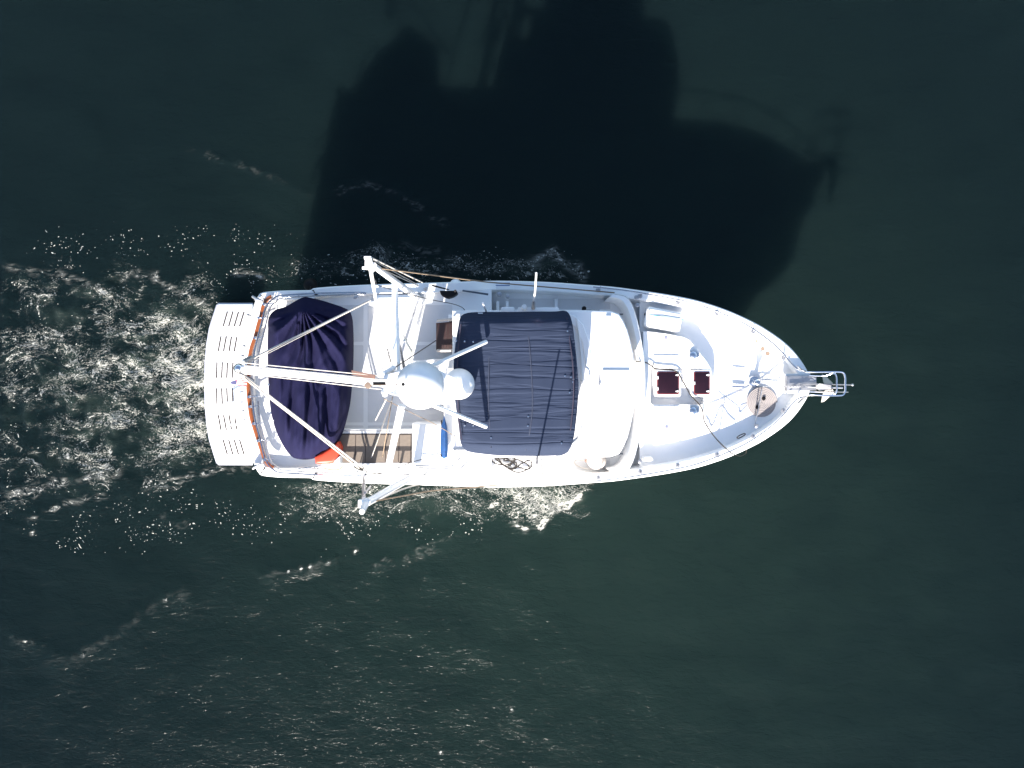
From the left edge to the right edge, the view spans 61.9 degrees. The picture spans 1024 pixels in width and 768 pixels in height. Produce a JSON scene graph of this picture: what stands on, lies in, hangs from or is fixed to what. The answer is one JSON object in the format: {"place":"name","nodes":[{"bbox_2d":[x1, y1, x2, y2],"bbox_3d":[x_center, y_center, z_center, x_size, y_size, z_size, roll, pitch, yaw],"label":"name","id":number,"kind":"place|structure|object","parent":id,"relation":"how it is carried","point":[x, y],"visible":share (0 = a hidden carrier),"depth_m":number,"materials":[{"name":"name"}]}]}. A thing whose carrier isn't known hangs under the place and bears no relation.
{"place":"outdoors","nodes":[
{"label":"outdoors","id":0,"kind":"place"},
{"bbox_2d":[0,0,1023,767],"bbox_3d":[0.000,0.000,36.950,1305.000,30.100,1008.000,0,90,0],"label":"water","id":1,"kind":"structure","parent":0,"point":[826,186],"depth_m":22.00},
{"bbox_2d":[204,256,853,513],"bbox_3d":[-0.103,0.000,18.337,15.388,8.725,4.759,0,90,0],"label":"motor yacht","id":2,"kind":"object","parent":1,"relation":"on","point":[552,381],"visible":0.98,"depth_m":19.15,"materials":[{"name":"white plastic"}]},
{"bbox_2d":[231,377,246,385],"bbox_3d":[-6.045,-0.065,18.950,0.496,0.702,0.244,0,90,0],"label":"flag","id":3,"kind":"object","parent":2,"relation":"attached to","point":[241,381],"visible":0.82,"depth_m":18.93,"materials":[{"name":"white fabric"}]},
{"bbox_2d":[239,373,253,381],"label":"pulley block","id":4,"kind":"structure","parent":2,"relation":"hanging from","point":[242,374],"depth_m":16.95,"materials":[{"name":"metal"}]},
{"bbox_2d":[241,356,252,363],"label":"pulley block","id":5,"kind":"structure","parent":2,"relation":"hanging from","point":[245,359],"depth_m":16.95,"materials":[{"name":"metal"}]},
{"bbox_2d":[268,297,353,459],"bbox_3d":[-4.422,-0.119,18.512,1.916,1.237,3.558,0,90,0],"label":"covered dinghy","id":6,"kind":"object","parent":2,"relation":"on","point":[322,409],"visible":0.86,"depth_m":18.06,"materials":[{"name":"blue fabric"}]},
{"bbox_2d":[304,278,317,289],"bbox_3d":[-4.708,-2.256,19.719,0.320,0.846,0.437,0,90,0],"label":"black fender","id":7,"kind":"object","parent":2,"relation":"hanging from","point":[310,283],"visible":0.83,"depth_m":19.81,"materials":[{"name":"black rubber"}]},
{"bbox_2d":[315,441,342,464],"bbox_3d":[-3.990,1.496,18.650,0.566,0.500,0.486,0,90,0],"label":"float cushion","id":8,"kind":"object","parent":2,"relation":"on","point":[331,455],"visible":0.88,"depth_m":18.42,"materials":[{"name":"fabric"}]},
{"bbox_2d":[420,290,457,298],"bbox_3d":[-1.603,-1.965,18.710,0.826,0.380,0.172,0,90,0],"label":"rail grill","id":9,"kind":"object","parent":2,"relation":"attached to","point":[449,294],"visible":1,"depth_m":18.61,"materials":[{"name":"black metal"}]},
{"bbox_2d":[440,416,447,458],"bbox_3d":[-1.417,1.101,17.822,0.167,0.166,0.920,0,90,0],"label":"folded umbrella","id":10,"kind":"object","parent":2,"relation":"on","point":[444,444],"visible":0.98,"depth_m":17.76,"materials":[{"name":"blue fabric"}]},
{"bbox_2d":[462,290,487,294],"bbox_3d":[-0.817,-2.038,19.000,0.576,0.044,0.044,9,90,0],"label":"boat hook","id":11,"kind":"object","parent":2,"relation":"on","point":[475,292],"visible":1,"depth_m":18.98,"materials":[{"name":"blue"}]},
{"bbox_2d":[492,457,531,472],"bbox_3d":[-0.040,1.835,19.527,1.010,0.062,0.344,9,90,0],"label":"coiled rope","id":12,"kind":"object","parent":2,"relation":"on","point":[509,464],"visible":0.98,"depth_m":19.51,"materials":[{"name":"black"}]},
{"bbox_2d":[574,457,605,469],"bbox_3d":[1.840,1.819,19.739,0.705,0.529,0.448,-31,90,0],"label":"ball fender","id":13,"kind":"object","parent":2,"relation":"on","point":[596,463],"visible":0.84,"depth_m":19.54,"materials":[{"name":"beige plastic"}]},
{"bbox_2d":[641,456,652,460],"bbox_3d":[3.092,1.712,19.550,0.240,0.200,0.090,0,90,0],"label":"cylindrical fender","id":14,"kind":"object","parent":2,"relation":"attached to","point":[646,458],"visible":1,"depth_m":19.45,"materials":[{"name":"white plastic"}]},
{"bbox_2d":[642,307,682,332],"bbox_3d":[3.474,-1.472,19.576,0.914,0.408,0.480,11,90,0],"label":"storage box","id":15,"kind":"object","parent":2,"relation":"on","point":[660,319],"visible":1,"depth_m":19.40,"materials":[{"name":"white plastic"}]},
{"bbox_2d":[636,361,746,455],"bbox_3d":[4.185,0.494,19.538,3.448,0.939,0.531,44,90,0],"label":"power cord","id":16,"kind":"object","parent":2,"relation":"on","point":[696,401],"visible":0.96,"depth_m":19.37,"materials":[{"name":"white plastic"}]},
{"bbox_2d":[754,389,761,424],"bbox_3d":[5.640,0.548,19.526,0.038,0.072,0.878,11,90,0],"label":"mooring line","id":17,"kind":"object","parent":2,"relation":"on","point":[758,407],"visible":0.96,"depth_m":19.53,"materials":[{"name":"fabric"}]},
{"bbox_2d":[747,387,776,416],"bbox_3d":[5.745,0.412,19.611,0.713,0.038,0.695,0,90,0],"label":"rope coil","id":18,"kind":"object","parent":2,"relation":"on","point":[767,406],"visible":1,"depth_m":19.59,"materials":[{"name":"white fabric"}]},
{"bbox_2d":[763,385,811,386],"bbox_3d":[6.181,0.053,19.210,0.887,0.717,0.047,0,90,0],"label":"anchor chain","id":19,"kind":"object","parent":2,"relation":"attached to","point":[787,385],"visible":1,"depth_m":18.97,"materials":[{"name":"metal"}]},
{"bbox_2d":[789,374,842,401],"bbox_3d":[6.810,0.005,19.190,1.140,0.560,0.602,21,90,0],"label":"anchor","id":20,"kind":"object","parent":2,"relation":"hanging from","point":[824,386],"visible":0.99,"depth_m":19.01,"materials":[{"name":"metal"}]}
]}

